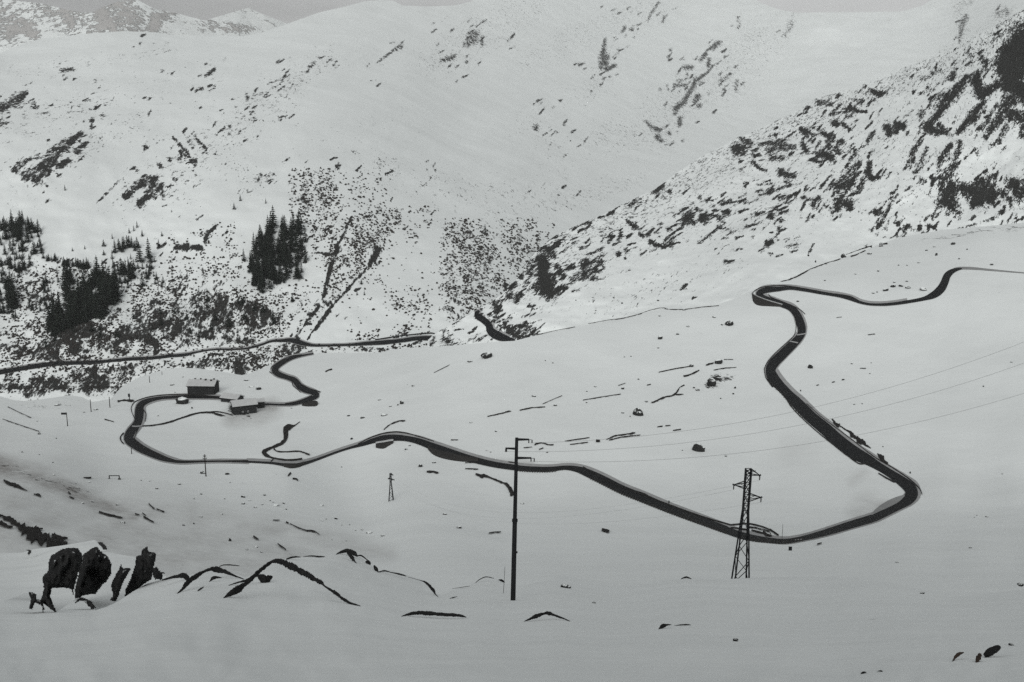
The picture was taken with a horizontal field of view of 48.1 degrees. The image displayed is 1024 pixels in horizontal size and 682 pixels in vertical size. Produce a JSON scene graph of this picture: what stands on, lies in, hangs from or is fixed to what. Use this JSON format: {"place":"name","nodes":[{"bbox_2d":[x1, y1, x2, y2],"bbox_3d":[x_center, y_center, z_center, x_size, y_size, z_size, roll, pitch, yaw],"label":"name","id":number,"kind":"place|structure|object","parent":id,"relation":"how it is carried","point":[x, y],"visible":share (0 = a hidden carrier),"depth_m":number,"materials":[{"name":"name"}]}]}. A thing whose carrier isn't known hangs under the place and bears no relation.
{"place":"outdoors","nodes":[
{"label":"outdoors","id":0,"kind":"place"},
{"bbox_2d":[0,540,166,611],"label":"snow bank","id":1,"kind":"structure","parent":0,"point":[22,573],"depth_m":90.94,"materials":[{"name":"snow"}]},
{"bbox_2d":[41,548,82,610],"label":"rock crag","id":2,"kind":"structure","parent":1,"relation":"on","point":[65,564],"depth_m":60.08,"materials":[{"name":"stone"}]},
{"bbox_2d":[74,547,111,598],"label":"rock crag","id":3,"kind":"structure","parent":1,"relation":"on","point":[94,572],"depth_m":66.81,"materials":[{"name":"stone"}]},
{"bbox_2d":[98,542,106,549],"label":"rock crag","id":4,"kind":"structure","parent":1,"relation":"on","point":[102,545],"depth_m":105.26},
{"bbox_2d":[110,564,130,600],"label":"rock crag","id":5,"kind":"structure","parent":1,"relation":"on","point":[119,578],"depth_m":63.36,"materials":[{"name":"stone"}]},
{"bbox_2d":[152,567,164,579],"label":"rock crag","id":6,"kind":"structure","parent":1,"relation":"on","point":[156,574],"depth_m":76.47,"materials":[{"name":"stone"}]},
{"bbox_2d":[0,0,287,52],"bbox_3d":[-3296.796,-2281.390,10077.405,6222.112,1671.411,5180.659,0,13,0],"label":"mountain terrain","id":7,"kind":"structure","parent":0,"point":[22,22],"depth_m":8434.44,"materials":[{"name":"snow"}]},
{"bbox_2d":[0,332,434,374],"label":"valley road","id":8,"kind":"structure","parent":0,"point":[292,340],"depth_m":1016.30,"materials":[{"name":"asphalt"}]},
{"bbox_2d":[0,243,921,549],"bbox_3d":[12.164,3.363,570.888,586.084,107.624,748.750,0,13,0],"label":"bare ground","id":9,"kind":"structure","parent":0,"point":[34,533],"depth_m":508.76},
{"bbox_2d":[15,0,929,23],"label":"sky","id":10,"kind":"structure","parent":0,"point":[286,11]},
{"bbox_2d":[474,309,515,340],"bbox_3d":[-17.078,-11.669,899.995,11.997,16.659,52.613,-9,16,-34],"label":"ridge road","id":11,"kind":"structure","parent":0,"point":[492,332],"depth_m":896.87,"materials":[{"name":"asphalt"}]},
{"bbox_2d":[0,223,1023,595],"bbox_3d":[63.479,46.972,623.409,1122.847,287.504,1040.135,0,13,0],"label":"valley ground","id":12,"kind":"structure","parent":0,"point":[956,463],"depth_m":511.30,"materials":[{"name":"snow"}]},
{"bbox_2d":[175,397,188,403],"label":"boulder","id":13,"kind":"object","parent":12,"relation":"on","point":[182,400],"visible":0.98,"depth_m":647.30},
{"bbox_2d":[186,378,219,394],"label":"barn","id":14,"kind":"structure","parent":12,"relation":"on","point":[200,386],"depth_m":670.69,"materials":[{"name":"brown wood"}]},
{"bbox_2d":[219,392,244,401],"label":"shed","id":15,"kind":"structure","parent":12,"relation":"on","point":[226,397],"depth_m":650.54,"materials":[{"name":"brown wood"}]},
{"bbox_2d":[229,398,257,414],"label":"farmhouse","id":16,"kind":"object","parent":12,"relation":"on","point":[243,406],"visible":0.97,"depth_m":617.81,"materials":[{"name":"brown wood"}]},
{"bbox_2d":[256,398,264,407],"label":"annex","id":17,"kind":"object","parent":12,"relation":"on","point":[261,402],"visible":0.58,"depth_m":632.66,"materials":[{"name":"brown wood"}]},
{"bbox_2d":[284,462,303,467],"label":"retaining wall","id":18,"kind":"structure","parent":12,"relation":"on","point":[292,465],"depth_m":476.94,"materials":[{"name":"stone"}]},
{"bbox_2d":[302,401,317,406],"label":"retaining wall","id":19,"kind":"structure","parent":12,"relation":"on","point":[311,403],"depth_m":632.88,"materials":[{"name":"stone"}]},
{"bbox_2d":[376,439,392,448],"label":"retaining wall","id":20,"kind":"structure","parent":12,"relation":"on","point":[383,444],"depth_m":528.56,"materials":[{"name":"stone"}]},
{"bbox_2d":[388,473,393,501],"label":"lattice pylon","id":21,"kind":"object","parent":12,"relation":"on","point":[389,478],"visible":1,"depth_m":417.24,"materials":[{"name":"metal"}]},
{"bbox_2d":[428,446,477,461],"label":"retaining wall","id":22,"kind":"structure","parent":12,"relation":"on","point":[447,455],"depth_m":499.43,"materials":[{"name":"stone"}]},
{"bbox_2d":[481,351,491,358],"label":"boulder","id":23,"kind":"object","parent":12,"relation":"on","point":[486,355],"visible":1,"depth_m":654.85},
{"bbox_2d":[633,408,642,415],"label":"boulder","id":24,"kind":"object","parent":12,"relation":"on","point":[637,412],"visible":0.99,"depth_m":564.60,"materials":[{"name":"stone"}]},
{"bbox_2d":[692,443,704,451],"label":"boulder","id":25,"kind":"object","parent":12,"relation":"on","point":[697,447],"visible":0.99,"depth_m":509.69,"materials":[{"name":"stone"}]},
{"bbox_2d":[707,378,715,386],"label":"boulder","id":26,"kind":"object","parent":12,"relation":"on","point":[711,382],"visible":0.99,"depth_m":616.25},
{"bbox_2d":[725,320,733,325],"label":"boulder","id":27,"kind":"object","parent":12,"relation":"on","point":[729,323],"visible":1,"depth_m":718.98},
{"bbox_2d":[752,292,781,306],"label":"retaining wall","id":28,"kind":"structure","parent":12,"relation":"on","point":[759,301],"depth_m":757.82,"materials":[{"name":"concrete"}]},
{"bbox_2d":[0,0,1023,401],"bbox_3d":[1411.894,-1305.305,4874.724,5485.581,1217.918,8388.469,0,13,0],"label":"mountain terrain","id":29,"kind":"structure","parent":0,"point":[548,114],"depth_m":1892.66,"materials":[{"name":"snow"}]},
{"bbox_2d":[8,292,18,308],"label":"conifer","id":30,"kind":"object","parent":29,"relation":"on","point":[13,306],"visible":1,"depth_m":1085.51,"materials":[{"name":"black plant"}]},
{"bbox_2d":[10,284,18,302],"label":"conifer","id":31,"kind":"object","parent":29,"relation":"on","point":[16,296],"visible":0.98,"depth_m":1094.80,"materials":[{"name":"black plant"}]},
{"bbox_2d":[16,211,24,223],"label":"conifer","id":32,"kind":"object","parent":29,"relation":"on","point":[20,216],"visible":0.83,"depth_m":1228.96,"materials":[{"name":"black plant"}]},
{"bbox_2d":[30,242,37,254],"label":"conifer","id":33,"kind":"object","parent":29,"relation":"on","point":[33,249],"visible":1,"depth_m":1171.78,"materials":[{"name":"black plant"}]},
{"bbox_2d":[42,308,52,330],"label":"conifer","id":34,"kind":"object","parent":29,"relation":"on","point":[48,323],"visible":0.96,"depth_m":1043.61,"materials":[{"name":"black plant"}]},
{"bbox_2d":[48,296,59,320],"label":"conifer","id":35,"kind":"object","parent":29,"relation":"on","point":[53,311],"visible":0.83,"depth_m":1053.88,"materials":[{"name":"black plant"}]},
{"bbox_2d":[54,291,64,315],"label":"conifer","id":36,"kind":"object","parent":29,"relation":"on","point":[58,297],"visible":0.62,"depth_m":1067.54,"materials":[{"name":"black plant"}]},
{"bbox_2d":[58,303,63,318],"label":"conifer","id":37,"kind":"object","parent":29,"relation":"on","point":[59,310],"visible":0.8,"depth_m":1056.00,"materials":[{"name":"black plant"}]},
{"bbox_2d":[61,280,66,300],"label":"conifer","id":38,"kind":"object","parent":29,"relation":"on","point":[65,294],"visible":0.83,"depth_m":1097.71,"materials":[{"name":"black plant"}]},
{"bbox_2d":[60,265,68,287],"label":"conifer","id":39,"kind":"object","parent":29,"relation":"on","point":[64,277],"visible":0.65,"depth_m":1121.33,"materials":[{"name":"black plant"}]},
{"bbox_2d":[61,271,68,295],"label":"conifer","id":40,"kind":"object","parent":29,"relation":"on","point":[64,285],"visible":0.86,"depth_m":1103.41,"materials":[{"name":"black plant"}]},
{"bbox_2d":[65,295,70,314],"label":"conifer","id":41,"kind":"object","parent":29,"relation":"on","point":[68,299],"visible":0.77,"depth_m":1059.18,"materials":[{"name":"black plant"}]},
{"bbox_2d":[75,279,81,301],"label":"conifer","id":42,"kind":"object","parent":29,"relation":"on","point":[78,287],"visible":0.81,"depth_m":1099.58,"materials":[{"name":"black plant"}]},
{"bbox_2d":[80,272,86,289],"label":"conifer","id":43,"kind":"object","parent":29,"relation":"on","point":[83,283],"visible":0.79,"depth_m":1119.41,"materials":[{"name":"black plant"}]},
{"bbox_2d":[92,256,100,273],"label":"conifer","id":44,"kind":"object","parent":29,"relation":"on","point":[96,265],"visible":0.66,"depth_m":1143.77,"materials":[{"name":"black plant"}]},
{"bbox_2d":[96,270,100,290],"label":"conifer","id":45,"kind":"object","parent":29,"relation":"on","point":[99,279],"visible":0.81,"depth_m":1123.44,"materials":[{"name":"black plant"}]},
{"bbox_2d":[97,268,106,293],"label":"conifer","id":46,"kind":"object","parent":29,"relation":"on","point":[103,275],"visible":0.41,"depth_m":1117.10,"materials":[{"name":"black plant"}]},
{"bbox_2d":[97,277,109,303],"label":"conifer","id":47,"kind":"object","parent":29,"relation":"on","point":[102,287],"visible":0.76,"depth_m":1093.87,"materials":[{"name":"black plant"}]},
{"bbox_2d":[99,288,108,313],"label":"conifer","id":48,"kind":"object","parent":29,"relation":"on","point":[102,303],"visible":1,"depth_m":1068.93,"materials":[{"name":"black plant"}]},
{"bbox_2d":[103,291,108,313],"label":"conifer","id":49,"kind":"object","parent":29,"relation":"on","point":[106,305],"visible":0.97,"depth_m":1073.64,"materials":[{"name":"black plant"}]},
{"bbox_2d":[106,281,117,304],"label":"conifer","id":50,"kind":"object","parent":29,"relation":"on","point":[110,296],"visible":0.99,"depth_m":1093.06,"materials":[{"name":"black plant"}]},
{"bbox_2d":[104,275,120,302],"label":"conifer","id":51,"kind":"object","parent":29,"relation":"on","point":[107,278],"visible":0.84,"depth_m":1097.35,"materials":[{"name":"black plant"}]},
{"bbox_2d":[112,272,123,297],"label":"conifer","id":52,"kind":"object","parent":29,"relation":"on","point":[115,285],"visible":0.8,"depth_m":1110.36,"materials":[{"name":"black plant"}]},
{"bbox_2d":[116,257,126,274],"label":"conifer","id":53,"kind":"object","parent":29,"relation":"on","point":[121,271],"visible":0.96,"depth_m":1153.36,"materials":[{"name":"black plant"}]},
{"bbox_2d":[128,263,135,278],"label":"conifer","id":54,"kind":"object","parent":29,"relation":"on","point":[131,271],"visible":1,"depth_m":1146.56,"materials":[{"name":"black plant"}]},
{"bbox_2d":[135,241,145,261],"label":"conifer","id":55,"kind":"object","parent":29,"relation":"on","point":[139,255],"visible":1,"depth_m":1181.58,"materials":[{"name":"black plant"}]},
{"bbox_2d":[139,272,144,286],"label":"conifer","id":56,"kind":"object","parent":29,"relation":"on","point":[142,283],"visible":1,"depth_m":1133.42,"materials":[{"name":"black plant"}]},
{"bbox_2d":[144,237,152,257],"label":"conifer","id":57,"kind":"object","parent":29,"relation":"on","point":[148,249],"visible":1,"depth_m":1191.61,"materials":[{"name":"black plant"}]},
{"bbox_2d":[255,272,260,289],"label":"conifer","id":58,"kind":"object","parent":29,"relation":"on","point":[258,280],"visible":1,"depth_m":1118.78,"materials":[{"name":"black plant"}]},
{"bbox_2d":[251,255,265,278],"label":"conifer","id":59,"kind":"object","parent":29,"relation":"on","point":[257,264],"visible":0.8,"depth_m":1136.80,"materials":[{"name":"black plant"}]},
{"bbox_2d":[263,215,272,236],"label":"conifer","id":60,"kind":"object","parent":29,"relation":"on","point":[267,219],"visible":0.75,"depth_m":1226.48,"materials":[{"name":"black plant"}]},
{"bbox_2d":[264,237,275,255],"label":"conifer","id":61,"kind":"object","parent":29,"relation":"on","point":[269,250],"visible":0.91,"depth_m":1181.81,"materials":[{"name":"black plant"}]},
{"bbox_2d":[266,272,273,289],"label":"conifer","id":62,"kind":"object","parent":29,"relation":"on","point":[269,283],"visible":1,"depth_m":1120.14,"materials":[{"name":"black plant"}]},
{"bbox_2d":[269,211,274,232],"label":"conifer","id":63,"kind":"object","parent":29,"relation":"on","point":[270,217],"visible":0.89,"depth_m":1236.51,"materials":[{"name":"black plant"}]},
{"bbox_2d":[270,311,275,324],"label":"conifer","id":64,"kind":"object","parent":29,"relation":"on","point":[273,320],"visible":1,"depth_m":1050.33,"materials":[{"name":"black plant"}]},
{"bbox_2d":[269,205,278,225],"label":"conifer","id":65,"kind":"object","parent":29,"relation":"on","point":[273,218],"visible":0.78,"depth_m":1250.44,"materials":[{"name":"black plant"}]},
{"bbox_2d":[0,158,554,392],"bbox_3d":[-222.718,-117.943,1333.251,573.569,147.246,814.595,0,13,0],"label":"scrub","id":66,"kind":"object","parent":29,"relation":"on","point":[225,296],"visible":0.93,"depth_m":1110.27,"materials":[{"name":"plant"}]},
{"bbox_2d":[275,240,280,253],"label":"conifer","id":67,"kind":"object","parent":29,"relation":"on","point":[277,246],"visible":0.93,"depth_m":1194.06,"materials":[{"name":"black plant"}]},
{"bbox_2d":[276,234,289,256],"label":"conifer","id":68,"kind":"object","parent":29,"relation":"on","point":[283,238],"visible":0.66,"depth_m":1186.94,"materials":[{"name":"black plant"}]},
{"bbox_2d":[280,241,287,262],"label":"conifer","id":69,"kind":"object","parent":29,"relation":"on","point":[284,249],"visible":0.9,"depth_m":1169.35,"materials":[{"name":"black plant"}]},
{"bbox_2d":[279,215,288,234],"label":"conifer","id":70,"kind":"object","parent":29,"relation":"on","point":[284,222],"visible":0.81,"depth_m":1231.12,"materials":[{"name":"black plant"}]},
{"bbox_2d":[283,256,291,279],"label":"conifer","id":71,"kind":"object","parent":29,"relation":"on","point":[286,269],"visible":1,"depth_m":1134.98,"materials":[{"name":"black plant"}]},
{"bbox_2d":[284,253,294,267],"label":"conifer","id":72,"kind":"object","parent":29,"relation":"on","point":[289,260],"visible":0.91,"depth_m":1159.37,"materials":[{"name":"black plant"}]},
{"bbox_2d":[286,226,293,245],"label":"conifer","id":73,"kind":"object","parent":29,"relation":"on","point":[290,233],"visible":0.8,"depth_m":1207.37,"materials":[{"name":"black plant"}]},
{"bbox_2d":[287,218,294,234],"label":"conifer","id":74,"kind":"object","parent":29,"relation":"on","point":[291,222],"visible":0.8,"depth_m":1230.20,"materials":[{"name":"black plant"}]},
{"bbox_2d":[293,228,300,245],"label":"conifer","id":75,"kind":"object","parent":29,"relation":"on","point":[296,236],"visible":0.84,"depth_m":1206.09,"materials":[{"name":"black plant"}]},
{"bbox_2d":[295,218,302,234],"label":"conifer","id":76,"kind":"object","parent":29,"relation":"on","point":[298,227],"visible":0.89,"depth_m":1232.18,"materials":[{"name":"black plant"}]},
{"bbox_2d":[294,210,304,228],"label":"conifer","id":77,"kind":"object","parent":29,"relation":"on","point":[298,213],"visible":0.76,"depth_m":1244.34,"materials":[{"name":"black plant"}]},
{"bbox_2d":[298,234,304,249],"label":"conifer","id":78,"kind":"object","parent":29,"relation":"on","point":[301,247],"visible":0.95,"depth_m":1199.56,"materials":[{"name":"black plant"}]},
{"bbox_2d":[0,552,1023,681],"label":"snow field","id":79,"kind":"structure","parent":0,"point":[284,624],"depth_m":28.93,"materials":[{"name":"snow"}]},
{"bbox_2d":[29,592,44,612],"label":"rock crag","id":80,"kind":"structure","parent":79,"relation":"on","point":[32,595],"depth_m":42.46,"materials":[{"name":"stone"}]},
{"bbox_2d":[45,599,55,611],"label":"rock crag","id":81,"kind":"structure","parent":79,"relation":"on","point":[49,603],"depth_m":42.16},
{"bbox_2d":[75,597,95,608],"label":"rock crag","id":82,"kind":"structure","parent":79,"relation":"on","point":[90,604],"depth_m":45.97,"materials":[{"name":"stone"}]},
{"bbox_2d":[125,547,155,595],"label":"rock crag","id":83,"kind":"structure","parent":79,"relation":"on","point":[141,575],"depth_m":65.63,"materials":[{"name":"stone"}]},
{"bbox_2d":[162,573,188,580],"bbox_3d":[-16.824,12.085,58.271,3.001,0.971,0.632,12,18,43],"label":"rock ledge","id":84,"kind":"object","parent":79,"relation":"on","point":[185,576],"visible":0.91,"depth_m":58.58,"materials":[{"name":"stone"}]},
{"bbox_2d":[177,567,214,593],"bbox_3d":[-13.494,10.135,48.452,0.420,0.952,4.426,1,13,5],"label":"rock ledge","id":85,"kind":"object","parent":79,"relation":"on","point":[191,579],"visible":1,"depth_m":48.77,"materials":[{"name":"stone"}]},
{"bbox_2d":[210,566,242,578],"bbox_3d":[-14.649,12.002,59.179,3.494,0.613,0.366,12,18,42],"label":"rock ledge","id":86,"kind":"object","parent":79,"relation":"on","point":[219,570],"visible":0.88,"depth_m":59.46,"materials":[{"name":"stone"}]},
{"bbox_2d":[223,576,253,597],"bbox_3d":[-10.278,9.302,43.217,0.286,0.486,2.771,3,13,14],"label":"rock ledge","id":87,"kind":"object","parent":79,"relation":"on","point":[237,589],"visible":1,"depth_m":42.98,"materials":[{"name":"stone"}]},
{"bbox_2d":[257,574,272,582],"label":"rock ledge","id":88,"kind":"object","parent":79,"relation":"on","point":[262,578],"visible":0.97,"depth_m":54.01,"materials":[{"name":"stone"}]},
{"bbox_2d":[242,559,359,605],"bbox_3d":[-8.389,9.513,43.931,2.490,0.717,6.974,-11,17,-39],"label":"rock ledge","id":89,"kind":"object","parent":79,"relation":"on","point":[293,567],"visible":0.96,"depth_m":45.43,"materials":[{"name":"stone"}]},
{"bbox_2d":[337,549,357,556],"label":"rock ledge","id":90,"kind":"object","parent":79,"relation":"on","point":[353,552],"visible":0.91,"depth_m":94.09,"materials":[{"name":"stone"}]},
{"bbox_2d":[347,551,355,562],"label":"rock ledge","id":91,"kind":"object","parent":79,"relation":"on","point":[350,555],"visible":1,"depth_m":87.85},
{"bbox_2d":[379,570,405,575],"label":"rock ledge","id":92,"kind":"object","parent":79,"relation":"on","point":[392,572],"visible":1,"depth_m":86.71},
{"bbox_2d":[409,577,437,596],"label":"rock ledge","id":93,"kind":"object","parent":79,"relation":"on","point":[430,586],"visible":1,"depth_m":69.05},
{"bbox_2d":[401,611,465,617],"bbox_3d":[-2.940,9.646,40.816,2.476,0.657,1.040,-6,14,-24],"label":"rock ledge","id":94,"kind":"object","parent":79,"relation":"on","point":[429,613],"visible":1,"depth_m":41.04,"materials":[{"name":"stone"}]},
{"bbox_2d":[505,437,534,599],"bbox_3d":[0.334,10.253,61.881,1.596,10.514,0.309,1,13,0],"label":"steel pole","id":95,"kind":"object","parent":79,"relation":"on","point":[514,552],"visible":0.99,"depth_m":61.62,"materials":[{"name":"metal"}]},
{"bbox_2d":[504,366,1014,451],"bbox_3d":[16.568,2.431,61.556,34.106,6.544,0.010,-1,13,-5],"label":"power cable","id":96,"kind":"object","parent":95,"relation":"attached to","point":[765,431],"visible":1,"depth_m":61.86,"materials":[{"name":"metal"}]},
{"bbox_2d":[535,393,1023,461],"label":"power cable","id":97,"kind":"object","parent":95,"relation":"attached to","point":[789,446],"visible":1,"depth_m":61.90,"materials":[{"name":"metal"}]},
{"bbox_2d":[540,342,1022,442],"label":"power cable","id":98,"kind":"object","parent":95,"relation":"attached to","point":[785,413],"visible":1,"depth_m":61.82,"materials":[{"name":"metal"}]},
{"bbox_2d":[525,611,568,620],"bbox_3d":[1.393,9.440,39.340,1.738,0.471,1.002,6,14,26],"label":"rock ledge","id":99,"kind":"object","parent":79,"relation":"on","point":[549,613],"visible":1,"depth_m":39.62,"materials":[{"name":"stone"}]},
{"bbox_2d":[561,583,570,588],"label":"boulder","id":100,"kind":"object","parent":79,"relation":"on","point":[564,585],"visible":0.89,"depth_m":81.78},
{"bbox_2d":[731,468,762,578],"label":"lattice pylon","id":101,"kind":"object","parent":79,"relation":"on","point":[747,536],"visible":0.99,"depth_m":119.91,"materials":[{"name":"metal"}]},
{"bbox_2d":[952,652,963,660],"bbox_3d":[7.216,5.123,18.613,0.079,0.092,0.517,12,17,41],"label":"grass tuft","id":102,"kind":"object","parent":79,"relation":"on","point":[958,654],"visible":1,"depth_m":18.61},
{"bbox_2d":[975,653,981,662],"bbox_3d":[7.296,4.963,17.941,0.082,0.092,0.485,7,15,27],"label":"grass tuft","id":103,"kind":"object","parent":79,"relation":"on","point":[978,657],"visible":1,"depth_m":17.89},
{"bbox_2d":[983,645,1000,657],"bbox_3d":[7.966,5.131,19.017,0.639,0.152,0.108,-11,17,-40],"label":"rock ledge","id":104,"kind":"object","parent":79,"relation":"on","point":[990,651],"visible":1,"depth_m":18.93,"materials":[{"name":"stone"}]},
{"bbox_2d":[123,284,920,543],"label":"road margin","id":105,"kind":"object","parent":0,"point":[791,388],"visible":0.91,"depth_m":515.33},
{"bbox_2d":[871,495,904,514],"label":"slush patch","id":106,"kind":"object","parent":105,"relation":"on","point":[889,503],"visible":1,"depth_m":413.82,"materials":[{"name":"snow"}]},
{"bbox_2d":[124,268,961,542],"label":"road","id":107,"kind":"structure","parent":0,"point":[829,432],"depth_m":522.72,"materials":[{"name":"asphalt"}]},
{"bbox_2d":[428,10,1023,346],"bbox_3d":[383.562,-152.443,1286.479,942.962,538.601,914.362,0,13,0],"label":"ridge terrain","id":108,"kind":"structure","parent":0,"point":[935,143],"depth_m":1073.16,"materials":[{"name":"snow"}]},
{"bbox_2d":[955,267,1023,272],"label":"snowy road","id":109,"kind":"structure","parent":0,"point":[973,268],"depth_m":796.24,"materials":[{"name":"asphalt"}]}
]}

